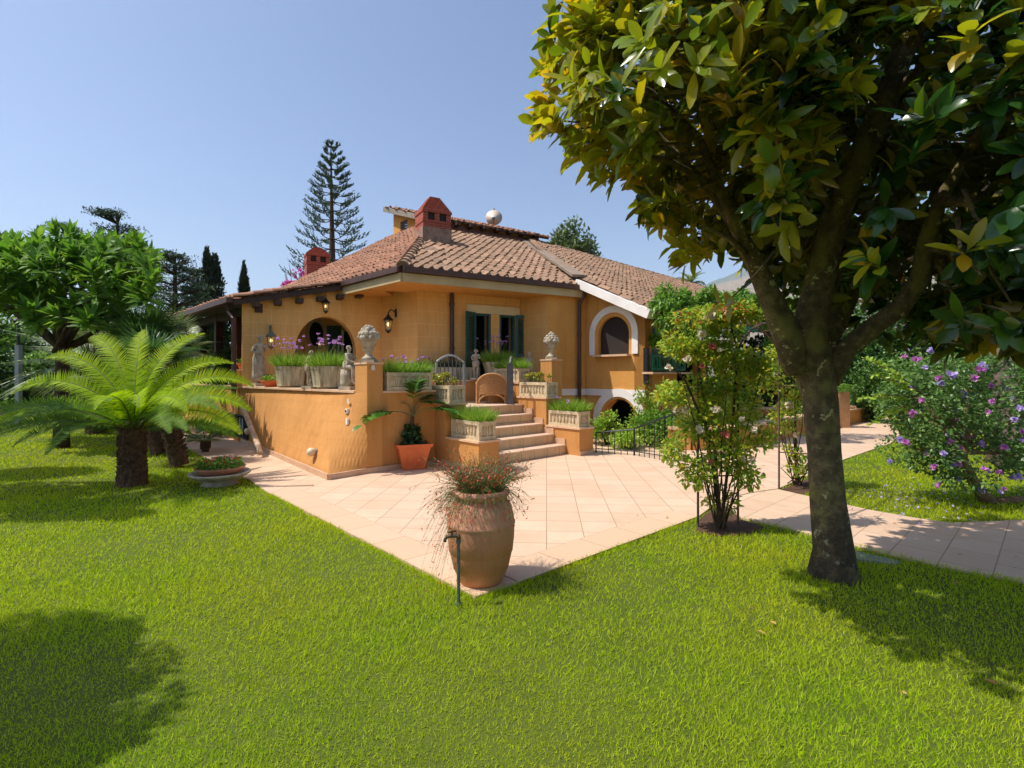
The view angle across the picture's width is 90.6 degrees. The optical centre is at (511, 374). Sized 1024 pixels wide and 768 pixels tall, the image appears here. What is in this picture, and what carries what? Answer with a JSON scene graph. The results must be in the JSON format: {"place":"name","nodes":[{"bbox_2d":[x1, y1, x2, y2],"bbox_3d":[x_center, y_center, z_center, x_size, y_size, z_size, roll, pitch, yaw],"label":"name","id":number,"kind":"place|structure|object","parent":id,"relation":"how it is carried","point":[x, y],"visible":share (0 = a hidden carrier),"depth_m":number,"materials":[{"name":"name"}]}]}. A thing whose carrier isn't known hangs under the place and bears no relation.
{"place":"outdoors","nodes":[
{"label":"outdoors","id":0,"kind":"place"},
{"bbox_2d":[0,0,1012,355],"label":"sky","id":1,"kind":"structure","parent":0,"point":[203,122],"materials":[{"name":"blue"}]},
{"bbox_2d":[0,377,1023,767],"bbox_3d":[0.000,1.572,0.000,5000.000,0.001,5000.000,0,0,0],"label":"ground","id":2,"kind":"structure","parent":0,"point":[460,713],"depth_m":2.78,"materials":[{"name":"plant"}]},
{"bbox_2d":[0,345,25,394],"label":"background tree","id":3,"kind":"object","parent":2,"relation":"on","point":[6,353],"visible":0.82,"depth_m":16.77,"materials":[{"name":"green plant"}]},
{"bbox_2d":[0,312,33,366],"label":"background tree","id":4,"kind":"object","parent":2,"relation":"on","point":[5,339],"visible":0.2,"depth_m":21.92,"materials":[{"name":"green plant"}]},
{"bbox_2d":[12,317,21,426],"bbox_3d":[-14.615,-0.100,15.000,0.260,3.300,0.247,0,0,0],"label":"garden post","id":5,"kind":"object","parent":2,"relation":"on","point":[17,366],"visible":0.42,"depth_m":14.94,"materials":[{"name":"metal"}]},
{"bbox_2d":[2,326,52,354],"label":"background tree","id":6,"kind":"object","parent":2,"relation":"on","point":[31,342],"visible":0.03,"depth_m":23.89,"materials":[{"name":"green plant"}]},
{"bbox_2d":[0,348,76,413],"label":"background tree","id":7,"kind":"object","parent":2,"relation":"on","point":[34,367],"visible":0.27,"depth_m":19.14,"materials":[{"name":"green plant"}]},
{"bbox_2d":[5,221,93,353],"bbox_3d":[-26.276,-3.700,30.607,6.798,10.600,7.194,0,0,-41],"label":"cedar tree","id":8,"kind":"object","parent":2,"relation":"on","point":[62,229],"visible":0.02,"depth_m":29.63,"materials":[{"name":"green plant"}]},
{"bbox_2d":[0,317,126,433],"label":"fan palm","id":9,"kind":"object","parent":2,"relation":"on","point":[89,346],"visible":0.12,"depth_m":13.12,"materials":[{"name":"green plant"}]},
{"bbox_2d":[0,215,171,448],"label":"broadleaf tree","id":10,"kind":"object","parent":2,"relation":"on","point":[39,303],"visible":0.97,"depth_m":10.02,"materials":[{"name":"green plant"}]},
{"bbox_2d":[69,344,127,403],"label":"background tree","id":11,"kind":"object","parent":2,"relation":"on","point":[71,369],"visible":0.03,"depth_m":19.04,"materials":[{"name":"green plant"}]},
{"bbox_2d":[32,205,188,349],"bbox_3d":[-20.261,-3.407,25.918,8.113,10.014,8.227,0,0,39],"label":"cedar tree","id":12,"kind":"object","parent":2,"relation":"on","point":[111,215],"visible":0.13,"depth_m":25.44,"materials":[{"name":"green plant"}]},
{"bbox_2d":[0,329,253,488],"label":"sago palm","id":13,"kind":"object","parent":2,"relation":"on","point":[122,410],"visible":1,"depth_m":7.10,"materials":[{"name":"green plant"}]},
{"bbox_2d":[64,291,211,455],"bbox_3d":[-7.591,-0.116,10.382,2.376,3.417,2.428,0,0,44],"label":"fan palm","id":14,"kind":"object","parent":2,"relation":"on","point":[155,442],"visible":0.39,"depth_m":10.02,"materials":[{"name":"green plant"}]},
{"bbox_2d":[87,322,204,467],"bbox_3d":[-6.406,0.306,8.908,1.831,2.566,1.778,0,0,-22],"label":"fan palm","id":15,"kind":"object","parent":2,"relation":"on","point":[175,448],"visible":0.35,"depth_m":8.62,"materials":[{"name":"green plant"}]},
{"bbox_2d":[128,249,225,351],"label":"cedar tree","id":16,"kind":"object","parent":2,"relation":"on","point":[172,258],"visible":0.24,"depth_m":23.79,"materials":[{"name":"green plant"}]},
{"bbox_2d":[147,330,211,383],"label":"background tree","id":17,"kind":"object","parent":2,"relation":"on","point":[193,346],"visible":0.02,"depth_m":19.08,"materials":[{"name":"green plant"}]},
{"bbox_2d":[166,266,201,321],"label":"cedar tree","id":18,"kind":"object","parent":2,"relation":"on","point":[199,270],"visible":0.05,"depth_m":27.72,"materials":[{"name":"green plant"}]},
{"bbox_2d":[192,245,230,356],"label":"cypress tree","id":19,"kind":"object","parent":2,"relation":"on","point":[211,269],"visible":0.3,"depth_m":26.71,"materials":[{"name":"green plant"}]},
{"bbox_2d":[187,455,250,487],"bbox_3d":[-4.191,1.375,7.264,0.800,0.410,0.800,0,0,0],"label":"stone basin","id":20,"kind":"object","parent":2,"relation":"on","point":[217,471],"visible":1,"depth_m":7.10,"materials":[{"name":"stone"}]},
{"bbox_2d":[237,259,250,292],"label":"cypress tree","id":21,"kind":"object","parent":2,"relation":"on","point":[243,284],"visible":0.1,"depth_m":26.87,"materials":[{"name":"green plant"}]},
{"bbox_2d":[280,265,303,285],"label":"bougainvillea","id":22,"kind":"object","parent":2,"relation":"on","point":[301,274],"visible":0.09,"depth_m":19.99,"materials":[{"name":"pink plant"}]},
{"bbox_2d":[279,138,370,279],"bbox_3d":[-10.790,-6.353,31.049,6.097,15.906,6.168,0,0,0],"label":"norfolk pine","id":23,"kind":"object","parent":2,"relation":"on","point":[331,239],"visible":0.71,"depth_m":30.62,"materials":[{"name":"green plant"}]},
{"bbox_2d":[267,492,477,601],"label":"edge grass","id":24,"kind":"structure","parent":2,"relation":"on","point":[369,547],"depth_m":4.39,"materials":[{"name":"plant"}]},
{"bbox_2d":[443,530,460,606],"bbox_3d":[-0.406,1.345,3.442,0.124,0.570,0.041,0,0,-13],"label":"garden tap","id":25,"kind":"object","parent":2,"relation":"on","point":[458,540],"visible":0.92,"depth_m":3.44,"materials":[{"name":"metal"}]},
{"bbox_2d":[168,196,770,437],"bbox_3d":[-0.458,-2.552,21.304,22.805,9.005,19.202,0,0,-43],"label":"villa","id":26,"kind":"object","parent":2,"relation":"on","point":[438,277],"visible":0.71,"depth_m":13.03,"materials":[{"name":"paint"}]},
{"bbox_2d":[180,325,230,384],"bbox_3d":[-8.262,-0.464,15.032,4.815,2.193,2.000,0,0,43],"label":"loggia creeper","id":27,"kind":"object","parent":26,"relation":"attached to","point":[226,351],"visible":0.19,"depth_m":14.57,"materials":[{"name":"green plant"}]},
{"bbox_2d":[266,325,276,348],"bbox_3d":[-5.640,-0.890,11.900,0.242,0.575,0.317,0,0,0],"label":"wall lantern","id":28,"kind":"object","parent":26,"relation":"attached to","point":[271,334],"depth_m":11.82,"materials":[{"name":"metal"}]},
{"bbox_2d":[309,322,322,345],"bbox_3d":[-5.742,-1.192,14.831,0.400,0.720,0.001,0,0,-29],"label":"oval window pane","id":29,"kind":"structure","parent":26,"relation":"in","point":[315,328],"depth_m":14.82,"materials":[{"name":"black glass"}]},
{"bbox_2d":[321,297,329,313],"bbox_3d":[-4.614,-1.784,12.551,0.210,0.520,0.210,0,0,0],"label":"wall lantern","id":30,"kind":"object","parent":26,"relation":"attached to","point":[326,301],"depth_m":12.53,"materials":[{"name":"metal"}]},
{"bbox_2d":[344,331,352,383],"bbox_3d":[-4.768,-0.350,15.215,0.620,1.900,0.030,0,0,-29],"label":"glass door","id":31,"kind":"structure","parent":26,"relation":"in","point":[347,341],"depth_m":15.12,"materials":[{"name":"black"}]},
{"bbox_2d":[383,309,396,332],"bbox_3d":[-3.080,-1.354,12.695,0.255,0.625,0.344,0,0,16],"label":"wall lantern","id":32,"kind":"object","parent":26,"relation":"attached to","point":[387,318],"depth_m":12.63,"materials":[{"name":"metal"}]},
{"bbox_2d":[476,313,490,353],"bbox_3d":[-0.780,-0.522,13.089,0.471,2.140,0.090,0,0,-29],"label":"window frame","id":33,"kind":"structure","parent":26,"relation":"in","point":[477,314],"depth_m":13.15,"materials":[{"name":"green paint"}]},
{"bbox_2d":[486,210,501,224],"bbox_3d":[-0.775,-6.317,20.852,0.542,1.025,0.539,0,0,39],"label":"satellite dish","id":34,"kind":"object","parent":26,"relation":"attached to","point":[493,217],"visible":0.94,"depth_m":20.89,"materials":[{"name":"white metal"}]},
{"bbox_2d":[500,315,514,357],"bbox_3d":[-0.153,-0.522,13.440,0.467,2.140,0.090,0,0,-29],"label":"window frame","id":35,"kind":"structure","parent":26,"relation":"in","point":[506,316],"depth_m":13.50,"materials":[{"name":"green paint"}]},
{"bbox_2d":[546,215,601,256],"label":"background tree","id":36,"kind":"object","parent":2,"relation":"on","point":[565,237],"visible":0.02,"depth_m":31.79,"materials":[{"name":"green plant"}]},
{"bbox_2d":[472,516,699,601],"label":"edge grass","id":37,"kind":"structure","parent":2,"relation":"on","point":[576,562],"depth_m":4.26,"materials":[{"name":"plant"}]},
{"bbox_2d":[646,281,798,369],"bbox_3d":[5.396,-0.326,12.363,5.147,3.761,2.627,0,0,-21],"label":"pergola vine","id":38,"kind":"object","parent":2,"relation":"on","point":[665,303],"visible":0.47,"depth_m":11.47,"materials":[{"name":"green plant"}]},
{"bbox_2d":[696,502,764,536],"bbox_3d":[2.406,1.578,5.470,0.630,0.032,1.370,0,0,37],"label":"planting bed","id":39,"kind":"object","parent":2,"relation":"on","point":[706,523],"visible":0.65,"depth_m":5.19,"materials":[{"name":"soil"}]},
{"bbox_2d":[650,298,783,531],"bbox_3d":[2.087,0.372,5.206,1.367,2.364,0.706,0,0,0],"label":"climbing rose","id":40,"kind":"object","parent":39,"relation":"on","point":[716,397],"visible":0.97,"depth_m":5.10,"materials":[{"name":"green plant"}]},
{"bbox_2d":[710,391,763,423],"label":"garden shrub","id":41,"kind":"object","parent":2,"relation":"on","point":[741,409],"visible":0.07,"depth_m":11.68,"materials":[{"name":"green plant"}]},
{"bbox_2d":[723,380,767,406],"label":"garden shrub","id":42,"kind":"object","parent":2,"relation":"on","point":[748,391],"visible":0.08,"depth_m":16.89,"materials":[{"name":"green plant"}]},
{"bbox_2d":[727,329,801,406],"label":"background tree","id":43,"kind":"object","parent":2,"relation":"on","point":[752,342],"visible":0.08,"depth_m":18.39,"materials":[{"name":"green plant"}]},
{"bbox_2d":[518,0,1023,586],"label":"magnolia tree","id":44,"kind":"object","parent":2,"relation":"on","point":[786,102],"visible":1,"depth_m":3.10,"materials":[{"name":"green plant"}]},
{"bbox_2d":[714,406,855,423],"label":"bed wall","id":45,"kind":"structure","parent":2,"relation":"on","point":[774,408],"depth_m":15.35,"materials":[{"name":"paint"}]},
{"bbox_2d":[780,479,808,493],"bbox_3d":[4.377,1.578,7.290,1.798,0.032,0.416,0,0,-43],"label":"planting bed","id":46,"kind":"object","parent":2,"relation":"on","point":[803,488],"visible":0.33,"depth_m":6.97,"materials":[{"name":"soil"}]},
{"bbox_2d":[754,344,807,484],"bbox_3d":[3.821,0.508,7.096,0.867,2.096,0.591,0,0,0],"label":"climbing rose","id":47,"kind":"object","parent":46,"relation":"on","point":[787,405],"visible":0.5,"depth_m":7.08,"materials":[{"name":"green plant"}]},
{"bbox_2d":[666,516,1016,693],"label":"fallen leaves","id":48,"kind":"object","parent":2,"relation":"on","point":[992,681],"visible":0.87,"depth_m":3.06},
{"bbox_2d":[787,315,907,404],"bbox_3d":[12.297,-0.588,20.060,5.322,4.536,3.664,0,0,0],"label":"background tree","id":49,"kind":"object","parent":2,"relation":"on","point":[865,352],"visible":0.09,"depth_m":18.96,"materials":[{"name":"green plant"}]},
{"bbox_2d":[838,361,906,423],"bbox_3d":[11.948,0.566,16.866,3.358,2.295,2.176,0,0,0],"label":"background shrub","id":50,"kind":"object","parent":2,"relation":"on","point":[869,415],"visible":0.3,"depth_m":16.65,"materials":[{"name":"green plant"}]},
{"bbox_2d":[855,551,899,565],"bbox_3d":[3.079,1.565,4.323,0.366,0.030,0.245,0,0,25],"label":"stepping stone","id":51,"kind":"object","parent":2,"relation":"on","point":[873,558],"visible":0.57,"depth_m":4.25,"materials":[{"name":"stone"}]},
{"bbox_2d":[745,516,1023,583],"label":"edge grass","id":52,"kind":"structure","parent":2,"relation":"on","point":[919,559],"depth_m":4.20,"materials":[{"name":"plant"}]},
{"bbox_2d":[845,301,927,396],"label":"background tree","id":53,"kind":"object","parent":2,"relation":"on","point":[857,311],"visible":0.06,"depth_m":22.95,"materials":[{"name":"green plant"}]},
{"bbox_2d":[847,349,934,424],"bbox_3d":[12.614,0.394,16.105,3.161,2.527,2.240,0,0,0],"label":"background shrub","id":54,"kind":"object","parent":2,"relation":"on","point":[862,386],"visible":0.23,"depth_m":16.45,"materials":[{"name":"green plant"}]},
{"bbox_2d":[874,278,961,406],"bbox_3d":[19.938,-1.546,23.188,7.675,6.492,4.866,0,0,0],"label":"background tree","id":55,"kind":"object","parent":2,"relation":"on","point":[898,344],"visible":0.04,"depth_m":22.48,"materials":[{"name":"green plant"}]},
{"bbox_2d":[848,476,1017,529],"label":"fallen petals","id":56,"kind":"object","parent":2,"relation":"on","point":[919,523],"visible":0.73,"depth_m":6.10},
{"bbox_2d":[856,347,1023,504],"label":"hibiscus shrub","id":57,"kind":"object","parent":2,"relation":"on","point":[960,446],"visible":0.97,"depth_m":6.18,"materials":[{"name":"green plant"}]},
{"bbox_2d":[895,343,989,427],"bbox_3d":[13.081,0.294,15.034,3.331,2.737,2.774,0,0,0],"label":"background shrub","id":58,"kind":"object","parent":2,"relation":"on","point":[926,358],"visible":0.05,"depth_m":15.08,"materials":[{"name":"green plant"}]},
{"bbox_2d":[866,86,1023,468],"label":"grey trunk tree","id":59,"kind":"object","parent":2,"relation":"on","point":[998,374],"visible":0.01,"depth_m":8.52,"materials":[{"name":"green plant"}]},
{"bbox_2d":[932,353,1022,414],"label":"background tree","id":60,"kind":"object","parent":2,"relation":"on","point":[982,389],"visible":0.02,"depth_m":13.96,"materials":[{"name":"green plant"}]},
{"bbox_2d":[980,354,1023,394],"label":"background tree","id":61,"kind":"object","parent":2,"relation":"on","point":[1019,368],"visible":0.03,"depth_m":12.20,"materials":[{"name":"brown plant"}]},
{"bbox_2d":[182,417,899,598],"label":"patio","id":62,"kind":"structure","parent":0,"point":[575,497],"depth_m":6.92,"materials":[{"name":"beige tile"}]},
{"bbox_2d":[118,307,221,430],"bbox_3d":[-8.764,-0.142,13.014,2.310,3.395,2.594,0,0,0],"label":"fan palm","id":63,"kind":"object","parent":62,"relation":"on","point":[187,329],"visible":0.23,"depth_m":13.09,"materials":[{"name":"green plant"}]},
{"bbox_2d":[181,412,232,451],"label":"potted plant","id":64,"kind":"object","parent":62,"relation":"on","point":[205,445],"visible":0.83,"depth_m":10.16,"materials":[{"name":"green plant"}]},
{"bbox_2d":[181,359,594,479],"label":"raised terrace","id":65,"kind":"structure","parent":62,"relation":"on","point":[292,425],"depth_m":8.82,"materials":[{"name":"paint"}]},
{"bbox_2d":[221,411,247,439],"bbox_3d":[-6.716,1.180,12.177,0.081,0.524,2.515,0,0,-42],"label":"window grille","id":66,"kind":"object","parent":65,"relation":"attached to","point":[242,423],"depth_m":11.58,"materials":[{"name":"metal"}]},
{"bbox_2d":[238,397,262,453],"bbox_3d":[-5.454,0.997,10.487,0.120,0.988,2.547,0,0,-36],"label":"drain pipe","id":67,"kind":"object","parent":65,"relation":"attached to","point":[256,441],"visible":0.87,"depth_m":10.03,"materials":[{"name":"metal"}]},
{"bbox_2d":[251,335,266,385],"bbox_3d":[-5.822,-0.332,11.656,0.323,1.179,0.363,0,0,30],"label":"stone statue","id":68,"kind":"object","parent":65,"relation":"on","point":[259,349],"visible":0.97,"depth_m":11.56,"materials":[{"name":"stone"}]},
{"bbox_2d":[260,374,276,386],"bbox_3d":[-5.250,0.115,11.016,0.400,0.287,0.419,0,0,-8],"label":"terracotta bowl","id":69,"kind":"object","parent":65,"relation":"on","point":[266,381],"visible":0.84,"depth_m":10.89,"materials":[{"name":"ceramic"}]},
{"bbox_2d":[266,335,310,387],"bbox_3d":[-4.638,-0.292,10.615,1.081,1.100,1.091,0,0,-10],"label":"octagonal planter","id":70,"kind":"object","parent":65,"relation":"on","point":[290,371],"visible":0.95,"depth_m":10.41,"materials":[{"name":"stone"}]},
{"bbox_2d":[301,350,315,388],"bbox_3d":[-3.820,-0.104,9.544,0.206,0.725,0.223,0,0,10],"label":"stone statue","id":71,"kind":"object","parent":65,"relation":"on","point":[308,371],"visible":0.56,"depth_m":9.48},
{"bbox_2d":[306,448,317,456],"bbox_3d":[-3.244,1.248,8.201,0.161,0.144,0.144,0,0,-45],"label":"wall lamp","id":72,"kind":"object","parent":65,"relation":"attached to","point":[310,452],"visible":1,"depth_m":8.15,"materials":[{"name":"metal"}]},
{"bbox_2d":[301,333,356,388],"bbox_3d":[-3.458,-0.276,9.520,1.170,1.068,1.070,0,0,-33],"label":"octagonal planter","id":73,"kind":"object","parent":65,"relation":"on","point":[325,372],"visible":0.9,"depth_m":9.29,"materials":[{"name":"stone"}]},
{"bbox_2d":[339,345,356,389],"bbox_3d":[-2.828,-0.128,8.774,0.334,0.772,0.260,0,0,15],"label":"stone statue","id":74,"kind":"object","parent":65,"relation":"on","point":[347,376],"visible":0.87,"depth_m":8.70,"materials":[{"name":"stone"}]},
{"bbox_2d":[357,325,379,361],"bbox_3d":[-2.320,-0.509,8.219,0.365,0.613,0.370,0,0,0],"label":"fruit urn","id":75,"kind":"object","parent":65,"relation":"on","point":[368,336],"visible":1,"depth_m":8.12,"materials":[{"name":"grey stone"}]},
{"bbox_2d":[376,355,436,390],"bbox_3d":[-1.827,-0.059,8.670,1.356,0.635,0.846,0,0,-43],"label":"carved planter","id":76,"kind":"object","parent":65,"relation":"on","point":[395,375],"visible":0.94,"depth_m":8.51,"materials":[{"name":"stone"}]},
{"bbox_2d":[407,353,480,379],"bbox_3d":[-1.601,-0.195,12.089,1.979,0.616,0.722,0,0,-29],"label":"long trough","id":77,"kind":"object","parent":65,"relation":"on","point":[469,374],"visible":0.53,"depth_m":12.08,"materials":[{"name":"stone"}]},
{"bbox_2d":[432,371,464,402],"bbox_3d":[-1.236,0.204,9.052,0.378,0.558,0.812,0,0,-43],"label":"carved planter","id":78,"kind":"object","parent":65,"relation":"on","point":[452,393],"visible":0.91,"depth_m":8.85,"materials":[{"name":"stone"}]},
{"bbox_2d":[435,354,464,384],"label":"iron gate","id":79,"kind":"structure","parent":65,"relation":"on","point":[442,357],"depth_m":9.72,"materials":[{"name":"metal"}]},
{"bbox_2d":[445,403,499,440],"bbox_3d":[-0.639,0.738,8.453,0.794,0.621,1.256,0,0,-40],"label":"carved planter","id":80,"kind":"object","parent":65,"relation":"on","point":[476,425],"visible":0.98,"depth_m":8.24,"materials":[{"name":"stone"}]},
{"bbox_2d":[470,349,480,379],"bbox_3d":[-0.847,-0.250,11.875,0.240,0.726,0.229,0,0,0],"label":"stone statue","id":81,"kind":"object","parent":65,"relation":"on","point":[475,362],"visible":1,"depth_m":11.83,"materials":[{"name":"stone"}]},
{"bbox_2d":[475,373,506,403],"bbox_3d":[-0.438,0.287,11.134,0.744,0.669,0.668,0,0,-2],"label":"wicker chair","id":82,"kind":"object","parent":65,"relation":"on","point":[487,384],"visible":0.98,"depth_m":10.87,"materials":[{"name":"wicker"}]},
{"bbox_2d":[476,334,514,373],"bbox_3d":[-0.409,-0.425,12.155,1.096,1.076,1.073,0,0,10],"label":"octagonal planter","id":83,"kind":"object","parent":65,"relation":"on","point":[487,358],"visible":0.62,"depth_m":11.93,"materials":[{"name":"stone"}]},
{"bbox_2d":[507,356,512,404],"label":"iron gate","id":84,"kind":"structure","parent":65,"relation":"on","point":[510,382],"depth_m":10.47,"materials":[{"name":"metal"}]},
{"bbox_2d":[488,356,535,381],"bbox_3d":[-0.012,-0.158,11.557,0.844,0.622,1.286,0,0,-43],"label":"carved planter","id":85,"kind":"object","parent":65,"relation":"on","point":[521,368],"visible":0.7,"depth_m":11.34,"materials":[{"name":"stone"}]},
{"bbox_2d":[524,352,533,371],"bbox_3d":[0.405,-0.136,12.107,0.260,0.812,0.254,0,0,-10],"label":"stone statue","id":86,"kind":"object","parent":65,"relation":"on","point":[528,359],"visible":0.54,"depth_m":12.06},
{"bbox_2d":[519,372,557,396],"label":"carved planter","id":87,"kind":"object","parent":65,"relation":"on","point":[538,388],"visible":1,"depth_m":10.61,"materials":[{"name":"stone"}]},
{"bbox_2d":[543,332,558,358],"bbox_3d":[0.886,-0.667,11.433,0.360,0.631,0.375,0,0,0],"label":"fruit urn","id":88,"kind":"object","parent":65,"relation":"on","point":[551,341],"visible":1,"depth_m":11.32,"materials":[{"name":"grey stone"}]},
{"bbox_2d":[543,397,594,427],"bbox_3d":[1.152,0.695,10.142,0.837,0.636,1.253,0,0,-43],"label":"carved planter","id":89,"kind":"object","parent":65,"relation":"on","point":[565,413],"visible":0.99,"depth_m":9.98,"materials":[{"name":"stone"}]},
{"bbox_2d":[271,489,511,596],"bbox_3d":[-1.580,1.546,5.200,0.360,0.001,4.248,0,0,-43],"label":"patio border","id":90,"kind":"object","parent":62,"relation":"on","point":[410,550],"visible":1,"depth_m":4.82,"materials":[{"name":"stone"}]},
{"bbox_2d":[352,374,462,469],"bbox_3d":[-1.698,0.756,8.472,1.931,1.580,1.028,0,0,-22],"label":"square pot","id":91,"kind":"object","parent":62,"relation":"on","point":[413,451],"visible":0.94,"depth_m":8.30,"materials":[{"name":"ceramic"}]},
{"bbox_2d":[408,444,536,602],"bbox_3d":[-0.268,1.197,3.798,1.093,1.300,1.004,0,0,0],"label":"terracotta jar","id":92,"kind":"object","parent":62,"relation":"on","point":[481,519],"visible":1,"depth_m":3.64,"materials":[{"name":"ceramic"}]},
{"bbox_2d":[505,510,695,581],"bbox_3d":[0.919,1.546,4.791,2.634,0.001,0.360,0,0,-42],"label":"patio border","id":93,"kind":"object","parent":62,"relation":"on","point":[531,565],"visible":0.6,"depth_m":4.59,"materials":[{"name":"stone"}]},
{"bbox_2d":[590,408,624,445],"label":"garden shrub","id":94,"kind":"object","parent":62,"relation":"on","point":[605,422],"visible":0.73,"depth_m":11.24,"materials":[{"name":"green plant"}]},
{"bbox_2d":[606,423,653,449],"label":"garden shrub","id":95,"kind":"object","parent":62,"relation":"on","point":[621,439],"visible":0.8,"depth_m":10.53,"materials":[{"name":"green plant"}]},
{"bbox_2d":[595,410,680,459],"bbox_3d":[2.377,1.079,9.604,1.774,0.983,0.251,0,0,36],"label":"iron railing","id":96,"kind":"object","parent":62,"relation":"on","point":[634,451],"visible":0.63,"depth_m":9.65,"materials":[{"name":"metal"}]},
{"bbox_2d":[628,381,659,440],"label":"garden shrub","id":97,"kind":"object","parent":62,"relation":"on","point":[640,400],"visible":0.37,"depth_m":11.59,"materials":[{"name":"green plant"}]},
{"bbox_2d":[623,407,679,445],"bbox_3d":[3.060,1.176,11.244,1.405,0.943,0.943,0,0,-30],"label":"garden shrub","id":98,"kind":"object","parent":62,"relation":"on","point":[641,418],"visible":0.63,"depth_m":11.10,"materials":[{"name":"green plant"}]},
{"bbox_2d":[653,388,675,442],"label":"garden shrub","id":99,"kind":"object","parent":62,"relation":"on","point":[664,413],"visible":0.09,"depth_m":11.56,"materials":[{"name":"green plant"}]},
{"bbox_2d":[642,414,688,448],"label":"garden shrub","id":100,"kind":"object","parent":62,"relation":"on","point":[670,422],"visible":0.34,"depth_m":10.78,"materials":[{"name":"green plant"}]},
{"bbox_2d":[668,407,865,450],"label":"curved bed wall","id":101,"kind":"structure","parent":62,"relation":"on","point":[855,415],"depth_m":11.79,"materials":[{"name":"paint"}]},
{"bbox_2d":[837,383,854,427],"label":"potted plant","id":102,"kind":"object","parent":62,"relation":"on","point":[844,402],"visible":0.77,"depth_m":14.84,"materials":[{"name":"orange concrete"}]},
{"bbox_2d":[677,271,705,285],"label":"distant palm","id":103,"kind":"object","parent":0,"point":[690,277],"visible":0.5,"depth_m":47.63,"materials":[{"name":"green plant"}]},
{"bbox_2d":[706,265,935,375],"bbox_3d":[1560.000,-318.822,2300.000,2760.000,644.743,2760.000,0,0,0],"label":"hills","id":104,"kind":"structure","parent":0,"point":[730,282],"depth_m":1985.20,"materials":[{"name":"white"}]},
{"bbox_2d":[721,489,1023,583],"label":"path","id":105,"kind":"structure","parent":0,"point":[991,546],"depth_m":4.96,"materials":[{"name":"stone"}]},
{"bbox_2d":[697,322,806,526],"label":"garden arch","id":106,"kind":"structure","parent":105,"relation":"on","point":[758,324],"depth_m":6.03,"materials":[{"name":"metal"}]},
{"bbox_2d":[983,428,997,462],"bbox_3d":[9.011,1.150,8.984,1.118,0.900,1.065,0,0,0],"label":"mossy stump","id":107,"kind":"object","parent":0,"point":[986,457],"visible":0.05,"depth_m":9.08,"materials":[{"name":"plant"}]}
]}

